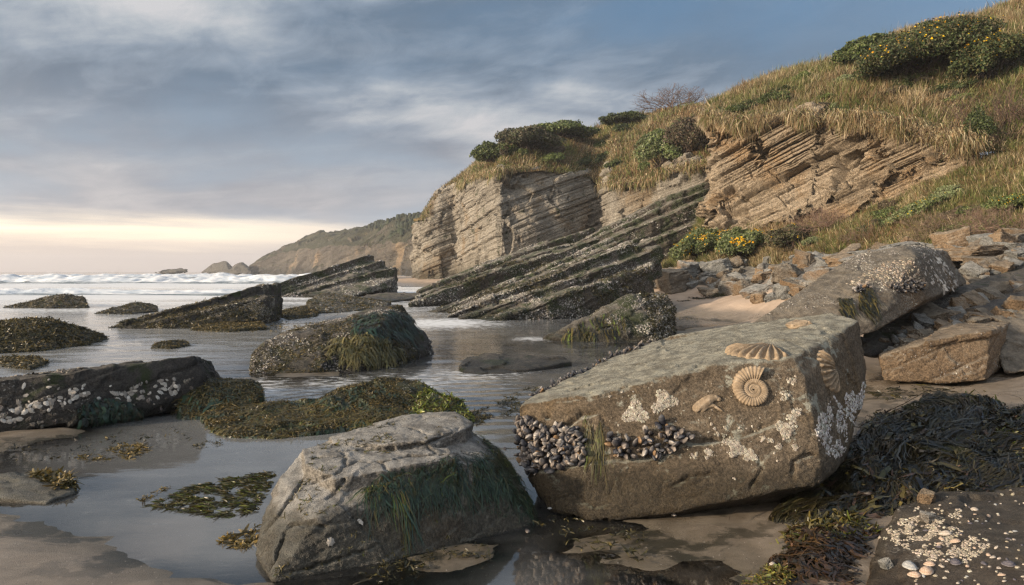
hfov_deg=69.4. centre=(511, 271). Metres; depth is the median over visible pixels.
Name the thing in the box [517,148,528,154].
shrub
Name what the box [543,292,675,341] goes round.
barnacled wedge
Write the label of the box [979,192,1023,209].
shrub
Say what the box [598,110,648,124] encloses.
shrub
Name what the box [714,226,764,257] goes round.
shrub
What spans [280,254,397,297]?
shore rock
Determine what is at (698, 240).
shrub
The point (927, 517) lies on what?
pebble
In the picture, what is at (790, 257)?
beach block
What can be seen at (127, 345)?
sea
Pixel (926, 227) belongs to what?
dry bush
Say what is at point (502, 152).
shrub
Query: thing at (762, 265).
rubble stone
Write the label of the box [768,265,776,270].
rubble stone
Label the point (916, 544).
rock platform
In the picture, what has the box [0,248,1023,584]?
sand ground
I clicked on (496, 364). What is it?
slab
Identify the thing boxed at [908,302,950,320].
loose stone
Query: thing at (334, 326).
brown wrack
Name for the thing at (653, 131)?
shrub
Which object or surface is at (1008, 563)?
shell
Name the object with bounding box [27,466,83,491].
brown wrack
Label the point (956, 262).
beach block
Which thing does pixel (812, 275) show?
rubble stone
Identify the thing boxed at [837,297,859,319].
weed tassel
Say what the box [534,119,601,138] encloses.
shrub
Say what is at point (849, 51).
shrub
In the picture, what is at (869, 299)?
weed tassel
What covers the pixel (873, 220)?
shrub
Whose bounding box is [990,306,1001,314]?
loose stone
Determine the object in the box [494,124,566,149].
shrub
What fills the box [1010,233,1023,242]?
beach block
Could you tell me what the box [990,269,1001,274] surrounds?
loose stone
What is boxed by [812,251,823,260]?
rubble stone
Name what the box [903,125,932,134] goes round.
shrub
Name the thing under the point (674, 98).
bare bush
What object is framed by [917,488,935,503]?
pebble
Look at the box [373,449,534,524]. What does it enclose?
algae film
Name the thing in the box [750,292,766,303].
rubble stone
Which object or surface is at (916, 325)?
loose stone
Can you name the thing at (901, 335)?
loose stone
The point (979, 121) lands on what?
shrub
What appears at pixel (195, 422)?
green weed
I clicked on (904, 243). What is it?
beach block
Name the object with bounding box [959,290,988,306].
loose stone
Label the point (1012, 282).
loose stone
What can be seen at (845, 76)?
shrub
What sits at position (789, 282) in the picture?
rubble stone
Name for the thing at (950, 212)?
shrub
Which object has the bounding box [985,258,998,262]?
loose stone
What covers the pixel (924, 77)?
shrub
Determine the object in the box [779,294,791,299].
rubble stone
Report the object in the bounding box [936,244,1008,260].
beach block
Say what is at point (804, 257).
rubble stone
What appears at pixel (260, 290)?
shore rock
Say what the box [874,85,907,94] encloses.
shrub
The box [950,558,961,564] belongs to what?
shell
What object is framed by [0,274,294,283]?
breaking wave
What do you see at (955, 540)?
shell
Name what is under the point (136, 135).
sky
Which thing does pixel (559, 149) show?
shrub
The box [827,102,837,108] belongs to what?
shrub
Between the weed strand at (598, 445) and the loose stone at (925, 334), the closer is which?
the weed strand at (598, 445)
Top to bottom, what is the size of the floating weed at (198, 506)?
0.050 m
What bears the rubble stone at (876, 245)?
on the sand ground at (104, 528)
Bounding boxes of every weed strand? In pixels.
[356,485,383,542]
[388,489,414,552]
[393,491,423,551]
[400,493,423,559]
[580,414,593,468]
[581,420,612,485]
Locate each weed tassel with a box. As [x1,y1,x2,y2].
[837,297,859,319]
[858,287,885,327]
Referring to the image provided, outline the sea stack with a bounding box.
[201,261,251,273]
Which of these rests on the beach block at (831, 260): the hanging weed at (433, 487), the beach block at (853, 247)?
the beach block at (853, 247)
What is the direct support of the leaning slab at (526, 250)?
on the sand ground at (104, 528)
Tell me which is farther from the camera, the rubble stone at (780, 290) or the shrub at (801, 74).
the shrub at (801, 74)
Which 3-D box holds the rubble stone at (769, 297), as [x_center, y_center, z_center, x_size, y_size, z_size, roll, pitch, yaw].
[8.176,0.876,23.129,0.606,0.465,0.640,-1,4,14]
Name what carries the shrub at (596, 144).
on the clifftop slope at (570, 160)
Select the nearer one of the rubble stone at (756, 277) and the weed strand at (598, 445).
the weed strand at (598, 445)
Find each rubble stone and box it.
[655,268,690,293]
[677,260,704,277]
[698,275,710,284]
[699,258,734,272]
[699,270,719,279]
[705,276,717,283]
[716,269,729,278]
[716,274,737,287]
[718,281,735,295]
[727,271,745,278]
[729,255,748,268]
[732,279,753,295]
[736,259,748,267]
[739,283,772,297]
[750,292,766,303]
[751,272,770,283]
[754,268,764,274]
[757,262,769,268]
[763,255,770,262]
[764,292,777,302]
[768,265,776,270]
[771,263,803,283]
[775,284,789,298]
[779,277,805,291]
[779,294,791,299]
[792,249,815,265]
[792,287,803,294]
[797,264,808,267]
[799,279,811,286]
[804,267,834,281]
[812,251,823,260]
[813,257,827,266]
[813,265,827,269]
[869,242,887,249]
[900,236,918,241]
[929,226,971,247]
[936,241,962,262]
[979,236,993,245]
[988,229,1021,242]
[1002,228,1023,233]
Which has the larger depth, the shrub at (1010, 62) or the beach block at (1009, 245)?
the shrub at (1010, 62)
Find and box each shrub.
[469,140,518,161]
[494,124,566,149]
[499,146,510,154]
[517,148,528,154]
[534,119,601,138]
[542,152,565,161]
[544,145,565,153]
[576,156,591,166]
[593,139,604,146]
[595,151,608,163]
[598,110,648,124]
[603,159,621,167]
[612,123,628,131]
[632,129,682,168]
[637,160,650,169]
[641,128,664,136]
[660,115,709,151]
[668,225,723,262]
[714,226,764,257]
[716,107,732,113]
[723,105,734,114]
[730,98,757,111]
[756,90,791,103]
[764,223,808,248]
[767,85,793,92]
[790,70,811,80]
[801,236,820,245]
[816,93,837,100]
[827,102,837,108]
[828,74,859,86]
[829,33,889,64]
[830,106,849,112]
[850,11,1008,82]
[856,217,886,232]
[865,218,880,226]
[869,206,898,218]
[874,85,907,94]
[877,74,917,83]
[877,199,897,209]
[883,191,949,223]
[892,77,913,88]
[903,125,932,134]
[909,71,943,83]
[914,65,948,77]
[923,82,950,94]
[929,183,965,198]
[936,220,970,231]
[939,90,959,97]
[939,205,963,219]
[941,93,973,101]
[942,30,1023,81]
[947,222,965,228]
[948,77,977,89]
[956,205,980,214]
[962,106,996,139]
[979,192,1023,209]
[980,219,1006,229]
[985,187,1004,195]
[994,59,1022,65]
[1000,204,1016,212]
[1008,65,1023,75]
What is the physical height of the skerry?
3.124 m
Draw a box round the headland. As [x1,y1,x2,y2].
[249,214,420,275]
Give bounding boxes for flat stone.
[785,319,812,328]
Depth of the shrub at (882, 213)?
29.61 m
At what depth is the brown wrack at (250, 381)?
7.89 m
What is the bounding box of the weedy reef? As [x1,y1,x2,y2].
[202,378,461,453]
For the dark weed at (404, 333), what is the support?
on the weedy block at (302, 335)
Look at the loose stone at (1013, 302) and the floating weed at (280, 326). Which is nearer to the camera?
the loose stone at (1013, 302)
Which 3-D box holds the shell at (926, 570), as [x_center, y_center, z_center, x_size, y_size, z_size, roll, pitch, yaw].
[1.854,1.330,3.304,0.075,0.023,0.056,-12,4,-44]
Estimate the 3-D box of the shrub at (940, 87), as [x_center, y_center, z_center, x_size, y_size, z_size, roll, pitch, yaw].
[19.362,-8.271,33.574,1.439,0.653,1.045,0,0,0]
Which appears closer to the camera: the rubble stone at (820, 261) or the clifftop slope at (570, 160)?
the rubble stone at (820, 261)
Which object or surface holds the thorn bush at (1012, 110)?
on the slope at (999, 148)
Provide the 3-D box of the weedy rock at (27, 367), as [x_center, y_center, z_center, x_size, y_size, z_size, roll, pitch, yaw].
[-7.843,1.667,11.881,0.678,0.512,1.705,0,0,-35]
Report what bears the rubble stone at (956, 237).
on the sand ground at (104, 528)
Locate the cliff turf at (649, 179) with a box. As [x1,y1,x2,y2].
[420,158,706,223]
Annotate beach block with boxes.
[686,280,697,288]
[696,287,718,296]
[732,268,744,272]
[788,251,811,261]
[822,253,853,266]
[838,243,860,253]
[838,246,891,262]
[847,249,878,254]
[865,248,960,266]
[879,241,919,248]
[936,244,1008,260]
[960,256,994,265]
[963,247,1023,282]
[966,233,992,243]
[967,238,982,246]
[993,242,1023,249]
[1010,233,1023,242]
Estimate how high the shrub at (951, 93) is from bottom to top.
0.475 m
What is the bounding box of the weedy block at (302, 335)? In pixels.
[250,304,433,373]
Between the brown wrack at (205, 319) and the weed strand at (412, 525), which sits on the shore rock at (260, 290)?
the brown wrack at (205, 319)
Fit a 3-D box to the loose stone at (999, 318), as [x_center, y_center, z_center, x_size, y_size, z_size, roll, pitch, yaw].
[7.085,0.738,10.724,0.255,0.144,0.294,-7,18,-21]
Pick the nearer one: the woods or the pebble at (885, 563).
the pebble at (885, 563)
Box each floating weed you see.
[0,426,191,465]
[74,442,151,462]
[135,485,169,501]
[139,470,277,519]
[192,439,224,449]
[207,321,314,332]
[216,523,261,550]
[359,542,494,582]
[469,407,494,425]
[494,386,539,415]
[533,513,648,561]
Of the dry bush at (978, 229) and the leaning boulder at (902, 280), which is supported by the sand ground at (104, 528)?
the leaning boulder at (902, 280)
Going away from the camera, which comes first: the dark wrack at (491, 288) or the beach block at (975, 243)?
the beach block at (975, 243)
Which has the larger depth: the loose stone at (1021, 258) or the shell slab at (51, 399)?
the loose stone at (1021, 258)
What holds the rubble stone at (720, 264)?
on the sand ground at (104, 528)
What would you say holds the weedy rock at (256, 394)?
on the sand ground at (104, 528)
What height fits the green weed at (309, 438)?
0.533 m
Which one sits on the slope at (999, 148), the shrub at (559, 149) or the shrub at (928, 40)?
the shrub at (928, 40)
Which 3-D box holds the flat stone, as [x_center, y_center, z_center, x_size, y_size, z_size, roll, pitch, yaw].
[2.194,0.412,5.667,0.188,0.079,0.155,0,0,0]
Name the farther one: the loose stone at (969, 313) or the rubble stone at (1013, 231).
the rubble stone at (1013, 231)
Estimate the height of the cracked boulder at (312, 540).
0.824 m
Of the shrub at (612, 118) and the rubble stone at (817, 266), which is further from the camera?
the shrub at (612, 118)
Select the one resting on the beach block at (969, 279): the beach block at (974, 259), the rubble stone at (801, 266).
the beach block at (974, 259)
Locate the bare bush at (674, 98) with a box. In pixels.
[632,82,715,113]
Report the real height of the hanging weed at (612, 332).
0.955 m
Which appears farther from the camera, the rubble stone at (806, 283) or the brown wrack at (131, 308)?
the brown wrack at (131, 308)
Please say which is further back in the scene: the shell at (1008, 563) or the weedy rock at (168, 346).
the weedy rock at (168, 346)
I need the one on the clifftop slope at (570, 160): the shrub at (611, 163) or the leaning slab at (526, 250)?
the shrub at (611, 163)
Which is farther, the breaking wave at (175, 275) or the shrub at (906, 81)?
the breaking wave at (175, 275)
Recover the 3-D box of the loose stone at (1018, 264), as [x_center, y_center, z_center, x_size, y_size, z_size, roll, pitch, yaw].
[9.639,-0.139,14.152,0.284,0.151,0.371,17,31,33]
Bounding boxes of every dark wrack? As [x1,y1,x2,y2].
[408,259,541,306]
[427,259,576,313]
[466,257,654,317]
[640,291,677,340]
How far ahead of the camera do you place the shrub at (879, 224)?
28.74 m
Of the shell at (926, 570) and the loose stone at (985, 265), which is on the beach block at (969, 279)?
the loose stone at (985, 265)
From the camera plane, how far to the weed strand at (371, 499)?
3.91 m
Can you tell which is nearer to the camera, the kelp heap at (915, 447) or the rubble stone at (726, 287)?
the kelp heap at (915, 447)
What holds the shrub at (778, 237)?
on the slope at (1021, 206)
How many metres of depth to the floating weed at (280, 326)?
20.23 m
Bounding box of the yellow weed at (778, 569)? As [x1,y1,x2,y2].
[737,563,795,584]
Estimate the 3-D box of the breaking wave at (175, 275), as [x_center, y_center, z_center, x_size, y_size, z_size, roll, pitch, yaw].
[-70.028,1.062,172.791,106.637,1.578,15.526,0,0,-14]
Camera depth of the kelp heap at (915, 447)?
5.00 m
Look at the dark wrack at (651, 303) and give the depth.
16.68 m
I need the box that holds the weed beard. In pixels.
[71,398,143,428]
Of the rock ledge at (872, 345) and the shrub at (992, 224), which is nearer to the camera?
the rock ledge at (872, 345)
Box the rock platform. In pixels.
[866,487,1023,584]
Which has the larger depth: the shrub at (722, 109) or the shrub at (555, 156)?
the shrub at (555, 156)
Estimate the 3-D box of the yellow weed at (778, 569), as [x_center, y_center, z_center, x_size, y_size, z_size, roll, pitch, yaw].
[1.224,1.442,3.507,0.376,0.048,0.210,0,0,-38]
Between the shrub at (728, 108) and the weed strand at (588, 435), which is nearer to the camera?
the weed strand at (588, 435)
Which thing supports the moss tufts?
on the cracked boulder at (312, 540)
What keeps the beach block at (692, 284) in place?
on the sand ground at (104, 528)
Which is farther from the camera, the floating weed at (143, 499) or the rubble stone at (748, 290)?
the rubble stone at (748, 290)
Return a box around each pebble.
[877,557,893,569]
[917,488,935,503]
[919,510,936,523]
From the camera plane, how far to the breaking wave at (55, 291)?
47.82 m
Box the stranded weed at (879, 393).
[867,384,985,400]
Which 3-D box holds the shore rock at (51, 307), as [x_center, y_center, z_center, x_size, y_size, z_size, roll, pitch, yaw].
[-19.956,1.468,31.410,2.757,0.955,5.348,0,0,-44]
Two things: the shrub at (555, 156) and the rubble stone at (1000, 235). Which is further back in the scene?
the shrub at (555, 156)
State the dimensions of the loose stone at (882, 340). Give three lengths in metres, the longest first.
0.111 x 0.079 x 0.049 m
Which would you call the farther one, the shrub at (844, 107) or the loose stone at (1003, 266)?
the shrub at (844, 107)
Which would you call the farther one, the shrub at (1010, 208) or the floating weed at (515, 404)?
the shrub at (1010, 208)
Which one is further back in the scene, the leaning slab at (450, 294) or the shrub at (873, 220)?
the leaning slab at (450, 294)
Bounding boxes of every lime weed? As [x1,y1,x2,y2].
[409,379,474,420]
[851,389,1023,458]
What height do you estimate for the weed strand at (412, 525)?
0.418 m
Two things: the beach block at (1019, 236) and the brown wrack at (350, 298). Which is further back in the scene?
the brown wrack at (350, 298)
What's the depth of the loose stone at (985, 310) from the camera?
10.98 m
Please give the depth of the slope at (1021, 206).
27.14 m
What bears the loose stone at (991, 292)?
on the rock ledge
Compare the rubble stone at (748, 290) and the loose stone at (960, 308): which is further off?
the rubble stone at (748, 290)
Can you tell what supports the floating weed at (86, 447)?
on the sea
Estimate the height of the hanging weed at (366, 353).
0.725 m
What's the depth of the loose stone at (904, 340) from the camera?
9.87 m
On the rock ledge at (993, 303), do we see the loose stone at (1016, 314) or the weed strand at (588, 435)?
the loose stone at (1016, 314)
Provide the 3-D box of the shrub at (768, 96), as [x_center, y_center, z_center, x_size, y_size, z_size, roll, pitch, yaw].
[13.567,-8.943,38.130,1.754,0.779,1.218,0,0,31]
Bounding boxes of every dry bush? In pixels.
[781,206,862,247]
[836,222,881,244]
[887,208,973,242]
[936,201,1023,234]
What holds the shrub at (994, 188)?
on the slope at (1021, 206)
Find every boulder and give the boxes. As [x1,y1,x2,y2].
[256,411,536,581]
[512,313,865,521]
[755,245,965,334]
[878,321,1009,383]
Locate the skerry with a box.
[155,268,187,273]
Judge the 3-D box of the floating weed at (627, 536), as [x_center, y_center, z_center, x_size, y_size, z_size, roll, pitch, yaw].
[0.442,1.466,4.102,0.772,0.054,0.460,0,0,33]
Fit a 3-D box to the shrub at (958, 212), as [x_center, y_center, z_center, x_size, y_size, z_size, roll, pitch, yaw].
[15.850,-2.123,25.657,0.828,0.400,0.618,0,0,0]
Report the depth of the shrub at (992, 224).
23.96 m
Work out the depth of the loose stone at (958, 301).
11.50 m
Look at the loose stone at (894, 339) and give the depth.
10.19 m
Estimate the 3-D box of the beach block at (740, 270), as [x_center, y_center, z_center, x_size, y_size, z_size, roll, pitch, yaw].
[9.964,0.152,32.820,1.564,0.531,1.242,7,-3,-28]
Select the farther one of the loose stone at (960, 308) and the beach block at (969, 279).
the beach block at (969, 279)
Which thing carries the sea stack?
on the sea
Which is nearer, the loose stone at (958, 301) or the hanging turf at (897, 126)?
the loose stone at (958, 301)
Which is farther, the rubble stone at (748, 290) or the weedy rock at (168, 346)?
the rubble stone at (748, 290)
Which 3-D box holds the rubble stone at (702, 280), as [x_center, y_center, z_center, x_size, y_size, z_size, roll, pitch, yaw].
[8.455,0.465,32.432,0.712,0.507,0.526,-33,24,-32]
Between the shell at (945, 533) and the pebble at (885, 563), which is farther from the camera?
the shell at (945, 533)
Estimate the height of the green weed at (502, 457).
0.317 m
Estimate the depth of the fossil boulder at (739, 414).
4.62 m
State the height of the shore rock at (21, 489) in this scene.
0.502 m
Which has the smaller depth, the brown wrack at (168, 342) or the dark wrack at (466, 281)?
the brown wrack at (168, 342)
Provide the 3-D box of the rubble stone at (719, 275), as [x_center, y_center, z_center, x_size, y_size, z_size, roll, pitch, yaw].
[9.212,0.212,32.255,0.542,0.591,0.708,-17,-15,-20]
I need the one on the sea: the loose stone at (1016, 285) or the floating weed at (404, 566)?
the floating weed at (404, 566)
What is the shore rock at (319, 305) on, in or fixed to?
on the sand ground at (104, 528)
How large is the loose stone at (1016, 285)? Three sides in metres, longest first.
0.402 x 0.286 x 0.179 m
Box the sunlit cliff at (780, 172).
[691,101,983,230]
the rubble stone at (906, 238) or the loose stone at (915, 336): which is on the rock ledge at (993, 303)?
the loose stone at (915, 336)
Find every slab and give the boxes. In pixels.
[0,356,219,431]
[408,237,599,306]
[416,228,594,292]
[428,237,622,314]
[448,237,663,320]
[458,353,571,380]
[571,182,709,261]
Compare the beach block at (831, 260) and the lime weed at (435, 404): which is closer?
the lime weed at (435, 404)
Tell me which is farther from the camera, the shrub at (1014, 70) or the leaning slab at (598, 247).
the shrub at (1014, 70)
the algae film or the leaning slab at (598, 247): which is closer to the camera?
the algae film
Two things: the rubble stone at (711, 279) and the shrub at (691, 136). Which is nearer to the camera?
the rubble stone at (711, 279)
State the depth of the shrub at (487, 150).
69.86 m
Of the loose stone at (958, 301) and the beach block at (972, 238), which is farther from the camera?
the beach block at (972, 238)
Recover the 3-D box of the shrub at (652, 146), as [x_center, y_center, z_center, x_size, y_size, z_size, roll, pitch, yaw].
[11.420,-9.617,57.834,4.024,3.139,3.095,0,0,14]
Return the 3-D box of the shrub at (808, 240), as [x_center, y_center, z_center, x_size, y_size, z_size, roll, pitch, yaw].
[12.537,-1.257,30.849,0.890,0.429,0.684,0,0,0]
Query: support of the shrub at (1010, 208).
on the slope at (1021, 206)
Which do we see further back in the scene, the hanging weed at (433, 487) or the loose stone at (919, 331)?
the loose stone at (919, 331)
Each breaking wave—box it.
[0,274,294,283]
[0,288,415,295]
[19,272,410,277]
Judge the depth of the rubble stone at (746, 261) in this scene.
32.73 m
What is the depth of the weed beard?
7.21 m
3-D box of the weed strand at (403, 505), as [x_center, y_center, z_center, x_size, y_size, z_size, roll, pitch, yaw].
[-0.563,1.341,3.958,0.109,0.299,0.168,0,0,-41]
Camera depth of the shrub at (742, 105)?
38.64 m
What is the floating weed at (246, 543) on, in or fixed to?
on the sea
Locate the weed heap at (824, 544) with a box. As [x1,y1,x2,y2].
[759,497,882,584]
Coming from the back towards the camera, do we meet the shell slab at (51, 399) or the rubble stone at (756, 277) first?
the rubble stone at (756, 277)
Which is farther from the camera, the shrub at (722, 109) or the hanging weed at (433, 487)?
the shrub at (722, 109)
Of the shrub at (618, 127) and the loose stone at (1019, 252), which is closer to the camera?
the loose stone at (1019, 252)
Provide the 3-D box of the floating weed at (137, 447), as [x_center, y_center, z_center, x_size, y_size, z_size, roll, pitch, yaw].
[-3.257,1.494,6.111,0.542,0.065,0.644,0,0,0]
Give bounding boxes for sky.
[0,0,1009,271]
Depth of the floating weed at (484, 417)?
7.60 m
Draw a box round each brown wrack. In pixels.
[0,316,109,364]
[0,353,49,376]
[3,293,89,308]
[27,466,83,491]
[96,300,158,314]
[108,293,282,328]
[151,339,191,357]
[175,376,264,430]
[189,320,267,331]
[201,376,472,450]
[249,304,433,372]
[281,305,319,319]
[305,293,391,312]
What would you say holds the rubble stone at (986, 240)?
on the sand ground at (104, 528)
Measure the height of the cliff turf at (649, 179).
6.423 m
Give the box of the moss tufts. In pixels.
[273,413,530,577]
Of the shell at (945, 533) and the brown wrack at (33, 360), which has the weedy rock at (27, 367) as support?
the brown wrack at (33, 360)
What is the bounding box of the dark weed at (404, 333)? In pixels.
[337,309,423,351]
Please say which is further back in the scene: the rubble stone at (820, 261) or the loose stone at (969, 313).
the rubble stone at (820, 261)
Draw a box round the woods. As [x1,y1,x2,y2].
[354,211,422,237]
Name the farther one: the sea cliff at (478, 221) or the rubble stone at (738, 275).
the sea cliff at (478, 221)
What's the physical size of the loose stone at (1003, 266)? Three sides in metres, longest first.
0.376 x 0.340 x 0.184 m
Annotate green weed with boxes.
[172,386,264,430]
[200,376,474,453]
[365,434,527,503]
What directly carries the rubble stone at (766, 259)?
on the sand ground at (104, 528)
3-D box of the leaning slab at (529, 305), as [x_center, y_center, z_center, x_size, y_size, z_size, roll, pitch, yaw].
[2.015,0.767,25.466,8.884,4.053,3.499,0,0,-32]
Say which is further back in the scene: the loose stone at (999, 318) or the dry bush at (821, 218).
the dry bush at (821, 218)
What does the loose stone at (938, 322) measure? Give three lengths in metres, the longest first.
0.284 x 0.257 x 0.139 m
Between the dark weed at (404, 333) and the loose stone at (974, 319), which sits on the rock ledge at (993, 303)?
the loose stone at (974, 319)
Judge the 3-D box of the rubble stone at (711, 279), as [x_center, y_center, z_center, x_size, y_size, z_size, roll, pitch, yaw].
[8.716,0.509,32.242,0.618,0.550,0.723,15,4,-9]
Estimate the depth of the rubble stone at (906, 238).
23.72 m
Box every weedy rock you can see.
[0,319,105,365]
[0,355,47,376]
[151,340,190,359]
[178,380,262,429]
[190,322,266,342]
[282,307,318,319]
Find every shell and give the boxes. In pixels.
[902,560,917,569]
[907,571,920,577]
[919,566,933,574]
[923,561,935,565]
[938,530,951,535]
[950,538,960,542]
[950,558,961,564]
[1001,560,1015,566]
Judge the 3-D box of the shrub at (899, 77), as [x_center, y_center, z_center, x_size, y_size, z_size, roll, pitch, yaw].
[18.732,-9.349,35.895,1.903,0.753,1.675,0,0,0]
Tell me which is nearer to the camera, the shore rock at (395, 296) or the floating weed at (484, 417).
the floating weed at (484, 417)
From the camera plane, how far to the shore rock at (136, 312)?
26.67 m
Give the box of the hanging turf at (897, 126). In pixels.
[695,101,1004,169]
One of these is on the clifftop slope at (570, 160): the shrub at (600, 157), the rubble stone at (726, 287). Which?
the shrub at (600, 157)
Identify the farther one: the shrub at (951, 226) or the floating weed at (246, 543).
the shrub at (951, 226)
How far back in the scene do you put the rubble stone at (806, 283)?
22.26 m
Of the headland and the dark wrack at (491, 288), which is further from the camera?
the headland
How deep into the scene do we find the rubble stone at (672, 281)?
32.09 m
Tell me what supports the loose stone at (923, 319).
on the rock ledge at (993, 303)
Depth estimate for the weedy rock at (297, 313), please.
24.79 m
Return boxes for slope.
[413,105,709,221]
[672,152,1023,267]
[703,6,1023,151]
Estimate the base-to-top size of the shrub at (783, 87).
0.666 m
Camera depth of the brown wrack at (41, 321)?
14.89 m
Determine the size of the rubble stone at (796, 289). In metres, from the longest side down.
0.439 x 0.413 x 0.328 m
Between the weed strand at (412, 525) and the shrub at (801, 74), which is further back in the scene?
the shrub at (801, 74)
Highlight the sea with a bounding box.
[0,272,736,417]
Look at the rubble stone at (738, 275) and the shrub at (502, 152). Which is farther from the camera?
the shrub at (502, 152)
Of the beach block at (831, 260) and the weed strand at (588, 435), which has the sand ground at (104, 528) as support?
the beach block at (831, 260)
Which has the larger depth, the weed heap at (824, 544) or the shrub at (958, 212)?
the shrub at (958, 212)
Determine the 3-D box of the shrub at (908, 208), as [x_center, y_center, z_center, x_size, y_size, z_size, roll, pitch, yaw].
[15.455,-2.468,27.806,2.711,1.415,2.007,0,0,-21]
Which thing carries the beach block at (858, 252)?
on the sand ground at (104, 528)
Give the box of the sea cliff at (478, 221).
[409,145,707,278]
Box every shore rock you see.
[0,472,76,508]
[5,294,88,308]
[94,302,157,313]
[111,282,282,328]
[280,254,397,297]
[307,294,390,312]
[363,292,419,301]
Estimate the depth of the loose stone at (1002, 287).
12.53 m
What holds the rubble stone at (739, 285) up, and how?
on the sand ground at (104, 528)
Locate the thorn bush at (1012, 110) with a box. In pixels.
[935,80,1023,153]
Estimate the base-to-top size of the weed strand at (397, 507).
0.375 m
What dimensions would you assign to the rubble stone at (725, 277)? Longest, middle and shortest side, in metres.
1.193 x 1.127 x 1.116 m
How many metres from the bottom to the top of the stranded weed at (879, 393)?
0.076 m
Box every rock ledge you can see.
[861,265,1023,357]
[880,283,1023,352]
[999,309,1023,373]
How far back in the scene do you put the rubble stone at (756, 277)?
29.92 m
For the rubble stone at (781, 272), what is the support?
on the sand ground at (104, 528)
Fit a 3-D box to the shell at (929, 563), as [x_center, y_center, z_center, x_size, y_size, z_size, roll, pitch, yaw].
[1.897,1.327,3.361,0.050,0.015,0.037,-12,-3,33]
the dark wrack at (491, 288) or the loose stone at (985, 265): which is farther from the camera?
the dark wrack at (491, 288)
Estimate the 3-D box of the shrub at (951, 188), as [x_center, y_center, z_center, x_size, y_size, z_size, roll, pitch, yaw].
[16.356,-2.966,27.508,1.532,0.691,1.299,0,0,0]
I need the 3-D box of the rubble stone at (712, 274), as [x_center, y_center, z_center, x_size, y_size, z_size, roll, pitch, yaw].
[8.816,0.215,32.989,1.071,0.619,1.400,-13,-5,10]
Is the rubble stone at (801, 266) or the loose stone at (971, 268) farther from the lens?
the rubble stone at (801, 266)
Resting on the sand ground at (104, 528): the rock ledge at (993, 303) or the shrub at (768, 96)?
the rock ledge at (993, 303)
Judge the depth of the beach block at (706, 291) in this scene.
30.71 m
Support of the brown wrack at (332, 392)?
on the weedy reef
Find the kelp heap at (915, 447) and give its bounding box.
[729,385,1023,525]
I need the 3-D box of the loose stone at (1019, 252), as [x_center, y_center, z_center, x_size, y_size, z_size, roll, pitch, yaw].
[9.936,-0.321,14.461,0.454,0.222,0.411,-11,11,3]
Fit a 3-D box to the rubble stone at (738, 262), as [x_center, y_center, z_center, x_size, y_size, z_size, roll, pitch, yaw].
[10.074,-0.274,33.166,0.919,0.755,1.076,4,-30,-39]
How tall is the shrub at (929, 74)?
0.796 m
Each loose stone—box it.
[879,338,886,342]
[890,334,899,342]
[896,333,905,337]
[898,337,915,344]
[900,326,915,334]
[906,334,921,339]
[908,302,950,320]
[911,313,934,326]
[912,328,931,336]
[913,321,924,328]
[921,330,933,335]
[934,318,949,328]
[944,309,960,315]
[946,306,966,312]
[948,296,969,310]
[958,261,988,276]
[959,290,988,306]
[963,311,991,320]
[964,316,990,322]
[966,290,989,301]
[971,286,1005,299]
[974,307,993,315]
[977,261,988,267]
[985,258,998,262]
[989,261,1013,273]
[989,280,1011,293]
[989,315,1006,321]
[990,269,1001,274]
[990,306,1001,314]
[1000,310,1012,317]
[1001,295,1023,310]
[1004,247,1023,259]
[1008,258,1023,268]
[1009,280,1023,286]
[1011,249,1023,260]
[1011,283,1021,288]
[1012,312,1021,317]
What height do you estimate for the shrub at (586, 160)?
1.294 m
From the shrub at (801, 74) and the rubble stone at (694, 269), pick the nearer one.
the rubble stone at (694, 269)
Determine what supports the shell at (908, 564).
on the rock platform
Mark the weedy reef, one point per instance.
(292, 445)
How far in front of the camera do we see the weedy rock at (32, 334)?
14.66 m
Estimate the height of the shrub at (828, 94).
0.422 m
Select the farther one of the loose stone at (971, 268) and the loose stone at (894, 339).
the loose stone at (971, 268)
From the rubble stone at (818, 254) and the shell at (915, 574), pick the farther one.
the rubble stone at (818, 254)
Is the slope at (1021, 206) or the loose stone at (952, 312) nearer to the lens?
the loose stone at (952, 312)
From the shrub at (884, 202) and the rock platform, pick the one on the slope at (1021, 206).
the shrub at (884, 202)
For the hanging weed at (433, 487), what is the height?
0.541 m
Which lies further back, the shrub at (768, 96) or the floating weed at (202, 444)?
the shrub at (768, 96)
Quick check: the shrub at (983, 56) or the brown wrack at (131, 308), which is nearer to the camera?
the brown wrack at (131, 308)
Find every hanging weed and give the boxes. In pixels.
[322,332,407,371]
[346,438,538,542]
[561,312,635,341]

